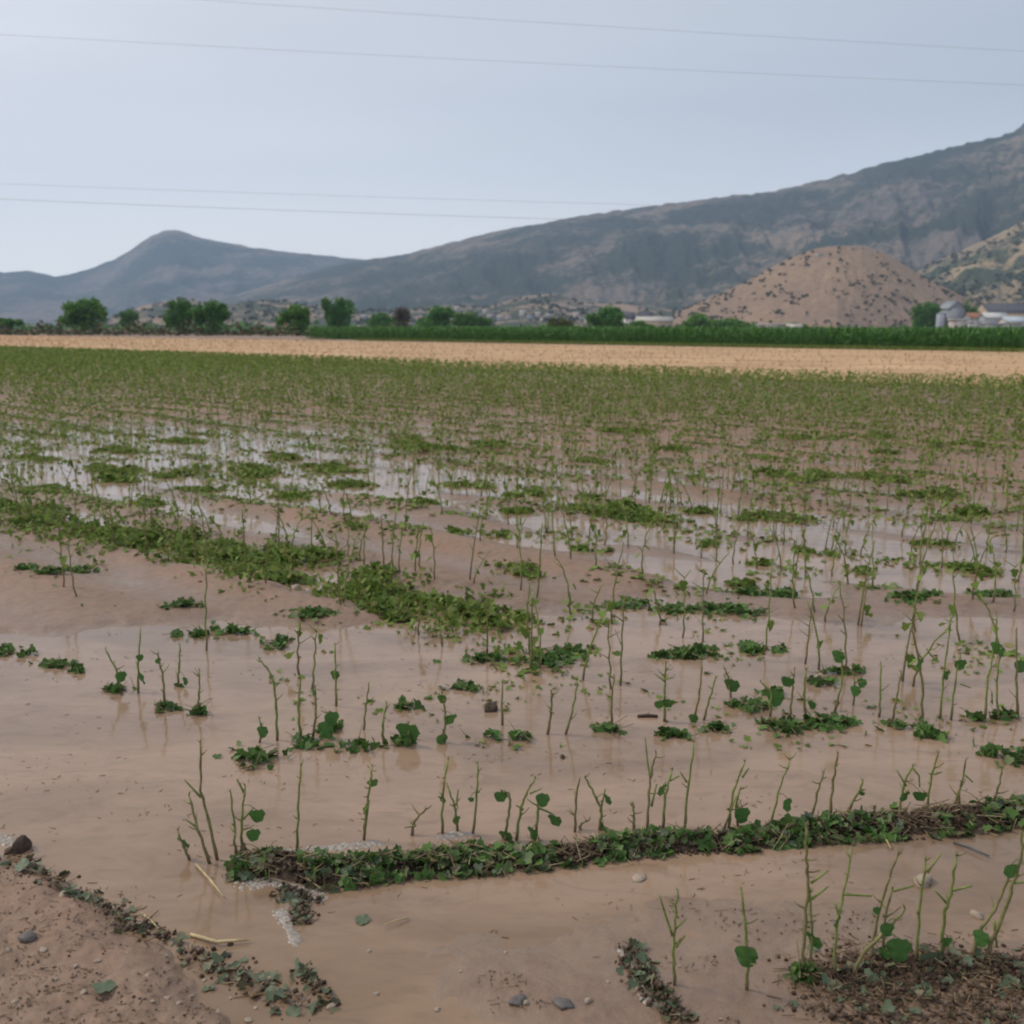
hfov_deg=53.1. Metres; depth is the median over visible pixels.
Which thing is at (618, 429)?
leaf heap
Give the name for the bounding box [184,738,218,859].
cotton plant
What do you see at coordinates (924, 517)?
cotton plant
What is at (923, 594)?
leaf heap
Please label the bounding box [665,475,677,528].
cotton plant
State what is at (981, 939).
cotton plant
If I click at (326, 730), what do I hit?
cotton plant
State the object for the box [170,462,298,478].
leaf heap
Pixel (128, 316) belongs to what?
tree
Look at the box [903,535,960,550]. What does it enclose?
leaf heap
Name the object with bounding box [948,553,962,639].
cotton plant
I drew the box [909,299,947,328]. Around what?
tree
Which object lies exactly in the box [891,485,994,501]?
leaf heap
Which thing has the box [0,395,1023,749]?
leaf litter
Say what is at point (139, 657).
cotton plant
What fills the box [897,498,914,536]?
cotton plant
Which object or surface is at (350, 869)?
leaf bank
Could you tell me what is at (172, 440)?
leaf heap
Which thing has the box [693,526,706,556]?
cotton plant
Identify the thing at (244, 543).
cotton plant
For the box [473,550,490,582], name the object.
cotton plant
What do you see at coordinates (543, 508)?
cotton plant
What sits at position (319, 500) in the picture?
cotton plant
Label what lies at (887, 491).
cotton plant
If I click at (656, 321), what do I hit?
hall
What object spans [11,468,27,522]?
cotton plant
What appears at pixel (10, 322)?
tree
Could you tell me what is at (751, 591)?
leaf heap
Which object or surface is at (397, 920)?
straw
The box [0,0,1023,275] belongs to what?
sky
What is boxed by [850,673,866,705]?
cotton plant
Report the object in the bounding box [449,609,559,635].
leaf heap
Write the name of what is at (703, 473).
cotton plant
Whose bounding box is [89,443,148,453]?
leaf heap
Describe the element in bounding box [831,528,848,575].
cotton plant
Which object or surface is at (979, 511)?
leaf heap
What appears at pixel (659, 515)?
cotton plant
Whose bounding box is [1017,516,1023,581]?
cotton plant
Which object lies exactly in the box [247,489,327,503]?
leaf heap
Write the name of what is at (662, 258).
mountain
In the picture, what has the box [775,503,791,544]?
cotton plant
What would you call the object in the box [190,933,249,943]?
straw
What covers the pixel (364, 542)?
cotton plant
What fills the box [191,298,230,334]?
tree
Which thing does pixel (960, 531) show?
cotton plant
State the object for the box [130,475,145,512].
cotton plant
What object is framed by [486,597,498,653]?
cotton plant
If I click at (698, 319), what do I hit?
tree
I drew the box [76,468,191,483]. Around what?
leaf heap
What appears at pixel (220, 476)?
cotton plant
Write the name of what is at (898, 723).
leaf heap
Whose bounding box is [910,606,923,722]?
cotton plant
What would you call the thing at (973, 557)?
cotton plant
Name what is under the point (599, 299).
house
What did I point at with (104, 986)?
fallen leaf
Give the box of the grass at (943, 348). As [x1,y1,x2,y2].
[355,338,1023,351]
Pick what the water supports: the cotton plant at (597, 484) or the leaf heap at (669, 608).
the leaf heap at (669, 608)
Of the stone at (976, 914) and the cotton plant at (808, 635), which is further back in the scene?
the cotton plant at (808, 635)
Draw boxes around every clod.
[4,846,15,854]
[12,835,31,853]
[484,701,497,712]
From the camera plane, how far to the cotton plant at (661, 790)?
3.54 m
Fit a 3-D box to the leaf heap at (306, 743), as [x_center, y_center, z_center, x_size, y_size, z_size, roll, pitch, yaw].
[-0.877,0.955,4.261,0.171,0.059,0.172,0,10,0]
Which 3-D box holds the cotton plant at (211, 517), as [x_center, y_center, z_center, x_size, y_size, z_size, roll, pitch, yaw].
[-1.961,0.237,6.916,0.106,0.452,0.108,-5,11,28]
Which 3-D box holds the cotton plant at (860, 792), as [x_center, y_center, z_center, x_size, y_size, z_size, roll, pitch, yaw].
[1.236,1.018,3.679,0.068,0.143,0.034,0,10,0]
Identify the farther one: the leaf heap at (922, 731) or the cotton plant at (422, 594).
the cotton plant at (422, 594)
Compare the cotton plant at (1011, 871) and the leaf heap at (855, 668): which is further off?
the leaf heap at (855, 668)
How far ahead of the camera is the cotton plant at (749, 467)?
10.41 m
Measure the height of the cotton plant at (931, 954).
0.373 m
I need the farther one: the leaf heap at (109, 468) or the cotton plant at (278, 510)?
the leaf heap at (109, 468)
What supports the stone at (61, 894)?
on the ground at (130, 587)
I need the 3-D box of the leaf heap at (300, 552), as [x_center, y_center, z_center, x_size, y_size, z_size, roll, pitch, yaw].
[-1.574,0.292,7.713,1.175,0.106,0.777,5,11,23]
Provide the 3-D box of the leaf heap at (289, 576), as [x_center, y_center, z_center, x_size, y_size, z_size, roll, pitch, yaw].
[-1.298,0.402,7.110,1.277,0.165,0.753,-3,11,-16]
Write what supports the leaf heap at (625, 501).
on the water
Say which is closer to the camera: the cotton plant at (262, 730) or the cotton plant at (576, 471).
the cotton plant at (262, 730)
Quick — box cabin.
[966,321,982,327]
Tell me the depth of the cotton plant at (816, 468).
9.87 m
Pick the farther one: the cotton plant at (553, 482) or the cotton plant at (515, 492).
the cotton plant at (553, 482)
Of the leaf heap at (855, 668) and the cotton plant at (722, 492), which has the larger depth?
the cotton plant at (722, 492)
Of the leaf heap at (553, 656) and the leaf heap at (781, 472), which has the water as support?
the leaf heap at (553, 656)
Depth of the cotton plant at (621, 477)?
10.45 m
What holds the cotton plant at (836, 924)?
on the litter bank at (871, 974)
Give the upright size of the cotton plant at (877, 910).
0.344 m
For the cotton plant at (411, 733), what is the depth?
4.23 m
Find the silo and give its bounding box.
[935,312,945,327]
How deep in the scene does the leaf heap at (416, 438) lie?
15.47 m
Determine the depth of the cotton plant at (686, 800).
3.50 m
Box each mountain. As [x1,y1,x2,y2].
[0,230,363,327]
[216,123,1023,310]
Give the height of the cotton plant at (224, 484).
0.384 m
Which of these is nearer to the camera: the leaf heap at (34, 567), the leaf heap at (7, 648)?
the leaf heap at (7, 648)
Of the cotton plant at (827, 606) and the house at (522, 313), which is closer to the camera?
the cotton plant at (827, 606)
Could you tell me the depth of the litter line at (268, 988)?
2.82 m
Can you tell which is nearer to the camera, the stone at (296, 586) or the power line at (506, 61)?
the stone at (296, 586)
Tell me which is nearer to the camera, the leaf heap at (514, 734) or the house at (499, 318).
the leaf heap at (514, 734)
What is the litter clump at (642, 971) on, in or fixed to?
on the ground at (130, 587)
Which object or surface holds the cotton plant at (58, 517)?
on the ground at (130, 587)
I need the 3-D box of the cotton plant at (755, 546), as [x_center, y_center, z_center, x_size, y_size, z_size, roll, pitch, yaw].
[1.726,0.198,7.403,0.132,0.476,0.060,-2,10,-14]
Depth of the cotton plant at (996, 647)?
4.57 m
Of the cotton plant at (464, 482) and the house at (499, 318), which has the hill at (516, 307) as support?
the house at (499, 318)
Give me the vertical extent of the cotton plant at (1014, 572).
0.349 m
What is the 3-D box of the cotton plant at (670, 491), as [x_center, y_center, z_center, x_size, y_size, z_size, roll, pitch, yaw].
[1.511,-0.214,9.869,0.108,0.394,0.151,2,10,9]
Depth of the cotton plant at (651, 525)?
7.06 m
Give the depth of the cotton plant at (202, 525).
7.07 m
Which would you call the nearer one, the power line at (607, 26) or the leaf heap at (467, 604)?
the leaf heap at (467, 604)
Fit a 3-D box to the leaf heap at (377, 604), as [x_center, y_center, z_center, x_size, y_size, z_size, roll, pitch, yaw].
[-0.672,0.576,6.237,1.025,0.124,0.800,9,13,40]
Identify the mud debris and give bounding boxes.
[0,857,1023,1023]
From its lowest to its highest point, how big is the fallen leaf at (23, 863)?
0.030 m
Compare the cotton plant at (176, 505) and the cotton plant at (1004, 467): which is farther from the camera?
the cotton plant at (1004, 467)
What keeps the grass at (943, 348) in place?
on the ground at (130, 587)
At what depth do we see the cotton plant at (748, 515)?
8.45 m
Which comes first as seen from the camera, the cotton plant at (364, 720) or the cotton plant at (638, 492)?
the cotton plant at (364, 720)
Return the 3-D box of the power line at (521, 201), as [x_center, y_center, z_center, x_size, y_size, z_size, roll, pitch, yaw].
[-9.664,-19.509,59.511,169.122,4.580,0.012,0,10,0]
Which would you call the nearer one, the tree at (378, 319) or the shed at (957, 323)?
the tree at (378, 319)
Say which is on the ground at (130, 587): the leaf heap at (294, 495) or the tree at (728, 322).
the tree at (728, 322)
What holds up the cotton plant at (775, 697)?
in the water
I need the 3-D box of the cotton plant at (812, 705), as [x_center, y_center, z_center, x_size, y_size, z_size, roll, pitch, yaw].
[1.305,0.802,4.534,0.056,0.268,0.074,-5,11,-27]
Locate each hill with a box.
[67,293,678,329]
[671,245,977,327]
[917,221,1023,304]
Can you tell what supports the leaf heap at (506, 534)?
on the water
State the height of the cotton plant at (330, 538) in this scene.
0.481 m
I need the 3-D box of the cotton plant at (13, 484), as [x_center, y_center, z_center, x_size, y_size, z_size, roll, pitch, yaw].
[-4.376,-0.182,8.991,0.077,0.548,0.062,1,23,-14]
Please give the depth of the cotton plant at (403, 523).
7.08 m
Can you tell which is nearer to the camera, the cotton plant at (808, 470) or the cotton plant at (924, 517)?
the cotton plant at (924, 517)
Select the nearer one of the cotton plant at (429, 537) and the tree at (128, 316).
the cotton plant at (429, 537)
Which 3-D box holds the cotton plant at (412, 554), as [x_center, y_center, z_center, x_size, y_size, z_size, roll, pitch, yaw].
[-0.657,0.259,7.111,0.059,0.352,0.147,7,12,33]
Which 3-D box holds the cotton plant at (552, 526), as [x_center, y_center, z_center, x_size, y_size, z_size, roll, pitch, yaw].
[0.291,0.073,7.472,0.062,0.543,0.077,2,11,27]
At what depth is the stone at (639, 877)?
3.22 m
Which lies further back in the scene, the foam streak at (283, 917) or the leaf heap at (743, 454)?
the leaf heap at (743, 454)
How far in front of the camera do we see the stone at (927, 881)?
3.19 m
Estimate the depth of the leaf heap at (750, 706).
4.69 m
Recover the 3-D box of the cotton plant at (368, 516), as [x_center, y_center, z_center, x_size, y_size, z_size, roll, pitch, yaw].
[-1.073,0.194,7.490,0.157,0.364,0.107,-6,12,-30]
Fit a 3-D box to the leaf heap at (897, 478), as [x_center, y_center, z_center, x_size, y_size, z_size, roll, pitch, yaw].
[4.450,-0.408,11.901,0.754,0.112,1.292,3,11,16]
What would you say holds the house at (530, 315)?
on the hill at (516, 307)
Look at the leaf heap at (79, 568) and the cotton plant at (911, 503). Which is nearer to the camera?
the leaf heap at (79, 568)
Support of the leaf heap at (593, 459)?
on the water
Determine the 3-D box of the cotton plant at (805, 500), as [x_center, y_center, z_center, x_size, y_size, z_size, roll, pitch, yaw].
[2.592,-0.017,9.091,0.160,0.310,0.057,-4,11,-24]
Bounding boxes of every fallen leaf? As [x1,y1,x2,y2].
[14,858,28,871]
[92,979,115,992]
[355,914,369,924]
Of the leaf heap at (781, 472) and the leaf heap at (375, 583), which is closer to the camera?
the leaf heap at (375, 583)
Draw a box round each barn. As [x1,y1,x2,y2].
[938,300,965,318]
[976,303,1023,315]
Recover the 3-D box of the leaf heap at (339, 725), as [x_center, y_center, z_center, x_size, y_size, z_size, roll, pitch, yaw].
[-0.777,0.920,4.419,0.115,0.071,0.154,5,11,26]
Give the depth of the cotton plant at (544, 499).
8.71 m
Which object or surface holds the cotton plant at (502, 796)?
in the water
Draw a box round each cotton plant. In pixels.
[4,481,24,515]
[6,463,18,513]
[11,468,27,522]
[16,485,29,512]
[26,460,36,516]
[43,492,48,524]
[44,493,59,529]
[51,531,68,586]
[55,490,69,530]
[64,529,76,596]
[71,489,77,530]
[88,452,99,502]
[89,494,96,532]
[94,506,116,544]
[95,503,111,542]
[105,647,126,693]
[109,502,119,545]
[121,459,130,506]
[128,461,143,505]
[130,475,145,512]
[135,628,145,692]
[142,462,147,510]
[142,505,151,549]
[147,516,172,560]
[150,487,156,516]
[150,650,169,699]
[158,474,179,517]
[163,494,175,519]
[171,500,188,562]
[174,642,187,686]
[176,826,190,859]
[183,495,197,563]
[183,791,210,863]
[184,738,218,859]
[190,668,202,714]
[193,501,210,532]
[195,496,208,566]
[201,560,208,650]
[209,515,236,573]
[214,469,223,498]
[215,461,225,498]
[229,789,237,854]
[234,779,264,851]
[236,473,246,500]
[242,507,246,576]
[249,468,256,502]
[256,656,282,740]
[257,716,267,742]
[259,541,276,582]
[269,503,289,543]
[270,484,282,542]
[272,504,285,540]
[286,621,310,674]
[288,515,305,543]
[293,676,301,734]
[293,759,303,851]
[298,507,324,544]
[301,476,317,510]
[307,508,317,545]
[307,623,322,688]
[309,476,320,512]
[310,685,320,736]
[314,479,331,513]
[317,708,338,738]
[325,532,346,604]
[330,641,339,705]
[335,479,351,519]
[339,518,353,556]
[340,468,347,518]
[343,530,359,603]
[355,514,374,559]
[358,473,371,518]
[361,518,367,564]
[361,763,377,839]
[363,682,373,729]
[379,513,391,563]
[381,700,390,744]
[391,497,401,565]
[395,720,419,746]
[397,514,409,571]
[404,468,411,530]
[404,803,431,835]
[410,524,421,570]
[410,591,428,634]
[413,522,426,565]
[424,526,441,578]
[425,590,442,646]
[429,476,444,511]
[436,691,456,743]
[438,754,449,833]
[447,783,459,830]
[451,461,461,494]
[462,458,469,495]
[466,507,480,579]
[468,762,481,833]
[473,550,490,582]
[476,496,495,540]
[478,467,488,492]
[480,466,490,496]
[481,463,489,519]
[486,450,494,498]
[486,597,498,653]
[494,789,512,840]
[501,679,510,725]
[503,465,514,499]
[504,488,512,523]
[512,484,519,522]
[512,516,525,589]
[515,457,527,500]
[515,516,525,547]
[515,774,541,840]
[520,582,534,653]
[527,793,561,840]
[528,585,545,667]
[529,597,542,668]
[536,483,546,531]
[536,522,545,597]
[543,456,557,505]
[543,490,552,530]
[545,687,559,734]
[548,485,555,555]
[551,476,564,510]
[552,461,562,508]
[554,557,576,614]
[555,497,570,558]
[560,489,572,536]
[565,677,577,734]
[567,777,580,831]
[572,445,578,491]
[576,473,588,512]
[578,815,590,830]
[582,599,614,680]
[584,483,593,514]
[584,773,611,832]
[585,582,604,621]
[587,504,596,538]
[590,522,600,564]
[594,617,619,688]
[595,464,599,493]
[598,444,604,494]
[602,465,607,518]
[602,470,618,515]
[604,506,610,544]
[605,672,614,723]
[610,542,623,623]
[611,594,628,685]
[618,447,624,496]
[622,503,632,546]
[623,490,639,518]
[627,470,637,502]
[627,802,641,829]
[632,466,646,496]
[635,521,654,572]
[642,476,649,521]
[643,576,661,625]
[644,738,664,829]
[647,470,653,502]
[654,661,674,721]
[655,474,674,525]
[657,767,679,827]
[658,887,686,985]
[660,464,670,502]
[662,469,670,527]
[663,471,673,505]
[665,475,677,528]
[665,506,676,552]
[668,516,682,548]
[669,462,682,507]
[673,567,690,637]
[678,479,692,507]
[679,736,694,827]
[688,656,702,722]
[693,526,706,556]
[693,569,707,641]
[700,459,710,507]
[703,675,716,720]
[706,552,729,593]
[707,503,717,561]
[714,479,724,530]
[719,468,729,513]
[723,664,739,697]
[724,757,748,827]
[732,518,741,563]
[734,785,749,827]
[734,886,758,990]
[737,480,749,513]
[742,507,758,568]
[743,461,751,494]
[746,478,756,536]
[751,481,762,515]
[760,680,784,716]
[761,564,774,654]
[765,454,773,498]
[768,525,784,570]
[770,493,776,540]
[770,753,796,820]
[771,478,780,539]
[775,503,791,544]
[781,480,797,521]
[781,667,795,716]
[789,543,806,577]
[790,538,801,607]
[793,821,819,964]
[795,597,813,663]
[797,493,810,524]
[797,666,815,713]
[798,462,812,499]
[799,488,805,524]
[800,553,815,611]
[801,529,810,575]
[806,600,822,669]
[807,870,827,975]
[811,768,825,813]
[813,467,827,505]
[820,580,847,621]
[824,509,834,549]
[829,484,836,527]
[829,533,852,583]
[829,750,838,813]
[830,503,846,550]
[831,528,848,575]
[832,483,850,528]
[832,648,846,710]
[833,842,871,976]
[837,580,848,670]
[840,517,848,554]
[846,505,858,531]
[848,777,865,811]
[849,468,854,507]
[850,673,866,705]
[852,903,905,975]
[856,540,874,625]
[858,572,879,625]
[860,512,882,556]
[866,479,873,510]
[869,848,913,960]
[871,519,873,585]
[878,662,888,716]
[879,883,911,962]
[884,464,891,514]
[891,669,901,719]
[896,764,927,812]
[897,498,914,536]
[901,610,927,681]
[906,525,920,560]
[909,622,952,686]
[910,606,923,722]
[912,565,928,630]
[914,504,927,564]
[914,853,943,965]
[916,519,936,591]
[920,487,931,519]
[920,497,936,537]
[921,747,946,808]
[929,488,945,519]
[934,850,972,954]
[935,493,948,519]
[935,519,944,567]
[939,612,953,718]
[941,501,954,539]
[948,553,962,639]
[948,757,982,803]
[950,650,970,719]
[955,515,972,541]
[958,778,965,803]
[960,499,972,523]
[964,528,979,573]
[967,488,974,522]
[969,524,978,575]
[971,534,997,598]
[971,878,1012,952]
[975,593,999,643]
[984,612,1001,718]
[984,825,1023,960]
[986,490,999,551]
[986,534,999,601]
[992,762,1008,800]
[994,646,1005,719]
[997,515,1008,551]
[1001,464,1009,511]
[1004,559,1019,611]
[1009,628,1023,714]
[1016,483,1023,531]
[1017,487,1023,513]
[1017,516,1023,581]
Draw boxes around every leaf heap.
[0,453,71,461]
[0,497,79,513]
[0,504,112,531]
[0,642,36,657]
[5,560,83,577]
[14,482,88,495]
[18,519,171,544]
[28,656,84,673]
[53,562,107,573]
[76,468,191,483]
[77,461,165,474]
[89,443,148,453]
[101,676,136,694]
[115,524,211,550]
[127,496,173,507]
[148,535,260,556]
[149,436,208,446]
[154,699,183,712]
[156,595,204,608]
[162,624,211,638]
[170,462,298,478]
[170,545,294,568]
[173,484,226,492]
[183,698,212,715]
[185,620,259,640]
[211,543,320,571]
[212,740,295,769]
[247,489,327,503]
[249,538,375,567]
[250,560,399,589]
[258,450,323,459]
[259,632,294,649]
[273,602,359,621]
[285,731,322,750]
[290,461,367,476]
[301,577,402,602]
[311,719,343,733]
[317,724,388,753]
[321,477,402,489]
[325,590,463,633]
[332,521,366,530]
[338,605,429,627]
[374,496,448,505]
[376,442,477,453]
[383,434,434,443]
[389,733,420,745]
[393,695,432,709]
[395,524,474,535]
[396,586,569,636]
[430,479,500,489]
[432,647,516,666]
[438,678,480,691]
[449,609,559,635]
[460,720,531,749]
[461,440,514,448]
[475,557,555,577]
[483,528,521,538]
[493,639,594,672]
[498,505,535,514]
[502,485,631,516]
[514,566,546,579]
[544,456,614,464]
[567,544,613,554]
[571,496,681,522]
[585,507,695,532]
[589,715,632,737]
[595,426,658,433]
[601,595,711,620]
[647,635,733,660]
[649,444,705,452]
[653,718,735,740]
[676,600,779,621]
[677,505,769,522]
[691,538,732,548]
[707,576,769,589]
[712,581,821,599]
[713,508,831,524]
[722,639,791,657]
[723,689,785,713]
[732,466,846,482]
[732,706,826,737]
[739,556,789,565]
[740,453,821,462]
[754,685,801,699]
[770,432,833,440]
[773,940,821,987]
[788,709,883,734]
[790,545,840,557]
[800,467,916,483]
[806,670,838,687]
[807,663,866,675]
[820,434,868,441]
[842,564,877,576]
[864,433,900,439]
[865,449,915,455]
[869,474,930,484]
[870,586,947,605]
[880,706,927,729]
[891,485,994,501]
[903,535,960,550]
[911,557,1022,580]
[913,721,1023,768]
[915,514,995,521]
[916,437,992,447]
[949,504,1023,518]
[960,703,1022,721]
[963,588,1020,597]
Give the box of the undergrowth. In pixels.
[0,319,406,335]
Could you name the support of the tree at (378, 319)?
on the ground at (130, 587)
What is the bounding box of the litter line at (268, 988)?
[0,849,317,1020]
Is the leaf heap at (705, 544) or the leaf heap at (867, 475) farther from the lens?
the leaf heap at (867, 475)
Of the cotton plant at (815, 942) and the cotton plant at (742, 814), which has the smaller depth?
the cotton plant at (815, 942)
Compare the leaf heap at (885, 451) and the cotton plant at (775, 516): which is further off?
the leaf heap at (885, 451)
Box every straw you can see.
[141,912,158,928]
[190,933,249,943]
[195,863,223,896]
[384,917,409,924]
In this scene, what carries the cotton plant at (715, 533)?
in the water
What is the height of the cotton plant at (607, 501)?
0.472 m
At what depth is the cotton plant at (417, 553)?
7.10 m
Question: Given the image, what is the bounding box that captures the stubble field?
[0,335,1023,387]
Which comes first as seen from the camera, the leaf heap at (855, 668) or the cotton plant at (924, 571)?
the leaf heap at (855, 668)
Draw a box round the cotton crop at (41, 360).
[0,345,1023,519]
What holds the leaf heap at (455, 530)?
on the ground at (130, 587)
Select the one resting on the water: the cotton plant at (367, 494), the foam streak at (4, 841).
the foam streak at (4, 841)
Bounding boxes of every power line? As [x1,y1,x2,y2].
[0,34,1011,84]
[7,199,1021,229]
[19,184,1019,213]
[206,0,1013,50]
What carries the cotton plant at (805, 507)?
in the water
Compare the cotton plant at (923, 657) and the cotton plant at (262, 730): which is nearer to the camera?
the cotton plant at (262, 730)
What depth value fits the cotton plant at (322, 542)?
7.75 m
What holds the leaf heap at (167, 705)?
on the water
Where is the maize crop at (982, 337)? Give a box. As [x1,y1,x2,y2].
[303,323,1023,348]
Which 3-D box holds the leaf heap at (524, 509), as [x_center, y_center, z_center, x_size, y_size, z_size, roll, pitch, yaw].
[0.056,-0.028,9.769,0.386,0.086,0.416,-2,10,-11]
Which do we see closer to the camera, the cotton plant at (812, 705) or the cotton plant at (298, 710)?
the cotton plant at (298, 710)
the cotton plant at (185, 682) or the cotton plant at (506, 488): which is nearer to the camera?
the cotton plant at (185, 682)
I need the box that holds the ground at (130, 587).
[0,329,1023,1023]
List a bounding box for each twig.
[637,714,657,717]
[953,841,988,856]
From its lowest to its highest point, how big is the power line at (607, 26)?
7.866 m
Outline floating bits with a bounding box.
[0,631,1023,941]
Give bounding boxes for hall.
[635,316,673,326]
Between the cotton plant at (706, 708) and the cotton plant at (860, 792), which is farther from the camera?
the cotton plant at (706, 708)
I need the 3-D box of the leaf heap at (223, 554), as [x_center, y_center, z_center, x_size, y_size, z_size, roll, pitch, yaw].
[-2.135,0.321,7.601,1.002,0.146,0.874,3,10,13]
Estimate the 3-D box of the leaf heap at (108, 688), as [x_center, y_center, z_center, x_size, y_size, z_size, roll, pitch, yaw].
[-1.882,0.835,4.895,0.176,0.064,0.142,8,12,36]
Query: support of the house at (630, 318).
on the ground at (130, 587)
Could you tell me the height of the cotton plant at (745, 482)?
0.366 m
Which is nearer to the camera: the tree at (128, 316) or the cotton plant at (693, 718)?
the cotton plant at (693, 718)
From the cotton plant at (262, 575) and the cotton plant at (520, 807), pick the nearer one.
the cotton plant at (520, 807)
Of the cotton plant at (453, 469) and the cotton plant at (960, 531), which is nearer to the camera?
the cotton plant at (960, 531)
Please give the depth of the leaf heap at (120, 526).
8.56 m
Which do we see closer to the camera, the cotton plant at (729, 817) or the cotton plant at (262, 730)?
the cotton plant at (729, 817)
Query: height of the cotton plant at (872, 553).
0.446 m
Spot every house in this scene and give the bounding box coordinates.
[487,312,494,316]
[496,316,502,321]
[505,314,512,319]
[519,310,526,317]
[526,313,534,319]
[535,312,540,317]
[573,312,579,316]
[596,297,602,302]
[623,312,635,326]
[638,312,652,315]
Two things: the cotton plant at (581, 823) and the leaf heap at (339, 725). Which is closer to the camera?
the cotton plant at (581, 823)
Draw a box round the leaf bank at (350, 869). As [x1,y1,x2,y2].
[221,794,1023,892]
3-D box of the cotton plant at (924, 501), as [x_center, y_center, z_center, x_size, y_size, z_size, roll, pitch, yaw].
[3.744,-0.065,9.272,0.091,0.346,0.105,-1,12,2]
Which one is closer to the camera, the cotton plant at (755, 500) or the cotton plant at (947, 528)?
the cotton plant at (947, 528)
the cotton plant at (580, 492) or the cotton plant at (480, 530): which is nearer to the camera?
the cotton plant at (480, 530)
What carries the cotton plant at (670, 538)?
on the ground at (130, 587)
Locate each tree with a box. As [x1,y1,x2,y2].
[0,317,24,331]
[55,296,108,331]
[118,308,139,329]
[161,296,196,334]
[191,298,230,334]
[275,304,310,335]
[319,297,356,326]
[365,312,397,326]
[391,306,410,326]
[416,305,456,326]
[450,310,493,326]
[546,316,574,326]
[585,304,628,327]
[629,320,654,327]
[681,312,721,327]
[718,318,751,327]
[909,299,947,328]
[961,300,980,312]
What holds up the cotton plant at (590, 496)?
on the leaf litter
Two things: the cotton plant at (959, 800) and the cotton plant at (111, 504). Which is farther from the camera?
the cotton plant at (111, 504)
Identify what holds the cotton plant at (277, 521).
on the ground at (130, 587)
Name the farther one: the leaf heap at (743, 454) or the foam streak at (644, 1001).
the leaf heap at (743, 454)
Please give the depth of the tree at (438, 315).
350.82 m
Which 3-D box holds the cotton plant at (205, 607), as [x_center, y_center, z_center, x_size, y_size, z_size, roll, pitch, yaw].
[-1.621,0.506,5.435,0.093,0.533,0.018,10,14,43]
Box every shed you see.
[756,324,785,328]
[784,324,802,327]
[947,319,969,328]
[961,313,980,320]
[977,313,1007,323]
[996,316,1023,326]
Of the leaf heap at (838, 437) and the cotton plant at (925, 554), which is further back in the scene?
the leaf heap at (838, 437)
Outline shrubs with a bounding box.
[103,220,1023,327]
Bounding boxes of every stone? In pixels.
[17,931,36,942]
[58,891,69,896]
[291,584,300,589]
[509,994,525,1005]
[551,996,574,1009]
[584,997,593,1003]
[632,872,645,882]
[913,873,931,887]
[970,910,983,919]
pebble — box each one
[39,947,47,952]
[93,958,101,962]
[244,1017,252,1022]
[326,1002,335,1009]
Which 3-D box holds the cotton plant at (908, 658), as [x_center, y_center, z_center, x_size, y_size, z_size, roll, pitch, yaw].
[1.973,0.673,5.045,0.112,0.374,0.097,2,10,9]
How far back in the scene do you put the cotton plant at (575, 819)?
3.52 m
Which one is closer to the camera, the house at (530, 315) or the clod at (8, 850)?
the clod at (8, 850)
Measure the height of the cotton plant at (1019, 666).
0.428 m
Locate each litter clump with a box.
[269,881,334,931]
[289,958,340,1012]
[614,937,698,1023]
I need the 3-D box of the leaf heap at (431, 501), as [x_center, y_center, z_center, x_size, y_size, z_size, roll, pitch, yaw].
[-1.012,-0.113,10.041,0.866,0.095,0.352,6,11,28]
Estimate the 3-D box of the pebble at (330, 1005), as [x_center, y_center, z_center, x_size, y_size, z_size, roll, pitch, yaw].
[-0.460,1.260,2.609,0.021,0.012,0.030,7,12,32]
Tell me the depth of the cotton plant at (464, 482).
10.41 m
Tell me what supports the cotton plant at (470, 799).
in the water
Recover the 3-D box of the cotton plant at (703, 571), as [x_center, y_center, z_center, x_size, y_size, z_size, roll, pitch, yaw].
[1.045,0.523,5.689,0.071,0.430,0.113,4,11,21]
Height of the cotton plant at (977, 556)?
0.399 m
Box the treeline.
[13,320,910,331]
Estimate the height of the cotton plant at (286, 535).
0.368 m
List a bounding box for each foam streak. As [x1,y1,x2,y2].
[0,833,13,845]
[233,874,328,904]
[272,906,303,946]
[283,840,384,850]
[437,831,474,839]
[617,946,658,1007]
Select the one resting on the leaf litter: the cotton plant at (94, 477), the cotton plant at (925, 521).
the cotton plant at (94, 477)
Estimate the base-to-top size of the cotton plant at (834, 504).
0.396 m
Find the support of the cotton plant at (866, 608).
on the ground at (130, 587)
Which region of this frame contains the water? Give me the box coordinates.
[0,421,1023,1023]
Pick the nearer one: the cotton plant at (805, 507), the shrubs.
the cotton plant at (805, 507)
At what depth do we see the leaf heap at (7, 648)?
5.42 m
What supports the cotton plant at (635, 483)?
on the ground at (130, 587)
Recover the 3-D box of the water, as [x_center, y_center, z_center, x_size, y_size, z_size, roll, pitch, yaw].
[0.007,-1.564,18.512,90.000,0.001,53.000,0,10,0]

